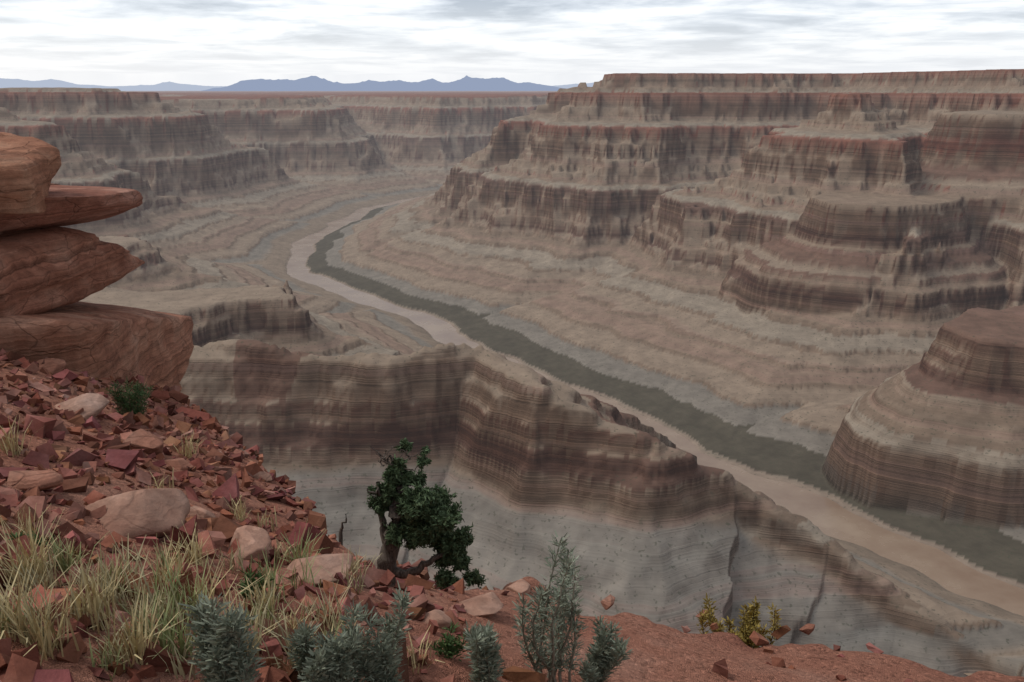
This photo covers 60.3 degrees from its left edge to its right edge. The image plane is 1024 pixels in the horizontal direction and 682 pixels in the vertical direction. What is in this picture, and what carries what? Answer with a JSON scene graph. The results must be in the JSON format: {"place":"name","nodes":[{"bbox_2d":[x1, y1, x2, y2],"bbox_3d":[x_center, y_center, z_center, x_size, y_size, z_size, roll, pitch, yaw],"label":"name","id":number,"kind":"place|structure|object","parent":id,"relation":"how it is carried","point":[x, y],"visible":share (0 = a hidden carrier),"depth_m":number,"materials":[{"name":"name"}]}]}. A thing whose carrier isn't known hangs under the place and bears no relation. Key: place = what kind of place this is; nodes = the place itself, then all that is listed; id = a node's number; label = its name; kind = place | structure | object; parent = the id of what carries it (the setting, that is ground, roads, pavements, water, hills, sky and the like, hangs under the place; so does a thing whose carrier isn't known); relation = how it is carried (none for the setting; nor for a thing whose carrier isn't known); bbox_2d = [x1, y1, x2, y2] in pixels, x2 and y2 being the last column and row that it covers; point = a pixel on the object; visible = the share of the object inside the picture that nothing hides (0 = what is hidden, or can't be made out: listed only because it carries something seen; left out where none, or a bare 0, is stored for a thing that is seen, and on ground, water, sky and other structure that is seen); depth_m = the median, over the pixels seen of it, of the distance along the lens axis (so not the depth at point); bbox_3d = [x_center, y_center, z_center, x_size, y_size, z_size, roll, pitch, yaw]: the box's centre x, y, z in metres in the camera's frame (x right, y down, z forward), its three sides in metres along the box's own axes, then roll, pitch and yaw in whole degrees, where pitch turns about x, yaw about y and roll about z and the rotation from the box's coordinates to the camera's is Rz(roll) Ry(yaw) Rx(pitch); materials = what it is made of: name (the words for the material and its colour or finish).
{"place":"outdoors","nodes":[
{"label":"outdoors","id":0,"kind":"place"},
{"bbox_2d":[0,78,225,90],"bbox_3d":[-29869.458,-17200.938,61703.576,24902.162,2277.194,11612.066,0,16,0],"label":"distant mountains","id":1,"kind":"structure","parent":0,"point":[53,83],"depth_m":63083.62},
{"bbox_2d":[202,75,565,90],"bbox_3d":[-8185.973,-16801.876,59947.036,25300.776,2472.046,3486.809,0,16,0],"label":"distant mountains","id":2,"kind":"structure","parent":0,"point":[316,83],"depth_m":60904.44,"materials":[{"name":"blue stone"}]},
{"bbox_2d":[0,69,1023,676],"bbox_3d":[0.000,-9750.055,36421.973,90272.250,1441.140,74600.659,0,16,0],"label":"canyon terrain","id":3,"kind":"structure","parent":0,"point":[810,281],"depth_m":3578.43,"materials":[{"name":"brown stone"}]},
{"bbox_2d":[0,360,1023,681],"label":"rocky ground","id":4,"kind":"structure","parent":0,"point":[660,652],"depth_m":5.79,"materials":[{"name":"red soil"}]},
{"bbox_2d":[0,132,193,391],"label":"outcrop rock","id":5,"kind":"object","parent":4,"relation":"on","point":[53,273],"visible":0.71,"depth_m":9.80,"materials":[{"name":"red stone"}]},
{"bbox_2d":[178,590,265,681],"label":"sagebrush plant leaves","id":6,"kind":"object","parent":4,"relation":"on","point":[212,641],"depth_m":3.21,"materials":[{"name":"green plant"}]},
{"bbox_2d":[0,416,444,680],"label":"dry grass","id":7,"kind":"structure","parent":4,"relation":"on","point":[32,572],"depth_m":3.69,"materials":[{"name":"plant"}]},
{"bbox_2d":[234,564,274,600],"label":"green plant leaves","id":8,"kind":"object","parent":4,"relation":"on","point":[253,579],"depth_m":4.43,"materials":[{"name":"green plant"}]},
{"bbox_2d":[54,393,530,629],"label":"boulders","id":9,"kind":"object","parent":4,"relation":"on","point":[152,512],"visible":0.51,"depth_m":5.14,"materials":[{"name":"stone"}]},
{"bbox_2d":[281,601,372,681],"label":"sagebrush plant leaves","id":10,"kind":"object","parent":4,"relation":"on","point":[325,654],"depth_m":3.59,"materials":[{"name":"green plant"}]},
{"bbox_2d":[320,580,414,681],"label":"sagebrush plant leaves","id":11,"kind":"object","parent":4,"relation":"on","point":[375,664],"depth_m":3.77,"materials":[{"name":"green plant"}]},
{"bbox_2d":[7,358,814,634],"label":"boulders","id":12,"kind":"object","parent":4,"relation":"on","point":[147,441],"visible":0.79,"depth_m":6.78,"materials":[{"name":"stone"}]},
{"bbox_2d":[339,437,485,588],"bbox_3d":[-0.859,1.736,8.059,1.325,1.798,0.765,7,17,23],"label":"juniper tree","id":13,"kind":"object","parent":4,"relation":"on","point":[431,516],"depth_m":7.93,"materials":[{"name":"green plant"}]},
{"bbox_2d":[427,622,468,661],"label":"green plant leaves","id":14,"kind":"object","parent":4,"relation":"on","point":[449,643],"depth_m":4.51,"materials":[{"name":"green plant"}]},
{"bbox_2d":[0,348,912,681],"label":"rubble stones","id":15,"kind":"object","parent":4,"relation":"on","point":[120,458],"visible":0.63,"depth_m":5.55,"materials":[{"name":"red stone"}]},
{"bbox_2d":[5,528,50,545],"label":"green plant leaves","id":16,"kind":"object","parent":15,"relation":"on","point":[16,534],"depth_m":4.07,"materials":[{"name":"green plant"}]},
{"bbox_2d":[104,376,153,414],"bbox_3d":[-3.409,0.538,7.949,0.448,0.436,0.327,0,16,0],"label":"green shrub","id":17,"kind":"object","parent":15,"relation":"on","point":[124,399],"depth_m":7.92,"materials":[{"name":"green plant"}]},
{"bbox_2d":[461,618,505,681],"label":"sagebrush plant leaves","id":18,"kind":"object","parent":4,"relation":"on","point":[488,647],"depth_m":4.24,"materials":[{"name":"green plant"}]},
{"bbox_2d":[511,531,588,681],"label":"sagebrush plant leaves","id":19,"kind":"object","parent":4,"relation":"on","point":[544,651],"depth_m":4.61,"materials":[{"name":"green plant"}]},
{"bbox_2d":[576,614,632,681],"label":"sagebrush plant leaves","id":20,"kind":"object","parent":4,"relation":"on","point":[606,654],"depth_m":4.86,"materials":[{"name":"green plant"}]},
{"bbox_2d":[696,593,781,647],"bbox_3d":[1.775,2.432,6.924,0.681,0.801,0.823,0,16,0],"label":"yellow shrub","id":21,"kind":"object","parent":4,"relation":"on","point":[749,626],"depth_m":6.98,"materials":[{"name":"yellow plant"}]},
{"bbox_2d":[0,0,1023,85],"label":"sky","id":22,"kind":"structure","parent":0,"point":[82,42],"materials":[{"name":"white"}]},
{"bbox_2d":[554,82,593,88],"bbox_3d":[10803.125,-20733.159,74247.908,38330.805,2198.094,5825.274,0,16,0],"label":"distant mountains","id":23,"kind":"structure","parent":0,"point":[573,85],"depth_m":76687.64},
{"bbox_2d":[287,197,1023,675],"bbox_3d":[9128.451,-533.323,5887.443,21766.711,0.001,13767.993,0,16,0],"label":"sandy riverbank","id":24,"kind":"structure","parent":0,"point":[829,517],"depth_m":2420.42,"materials":[{"name":"beige sand"}]}
]}

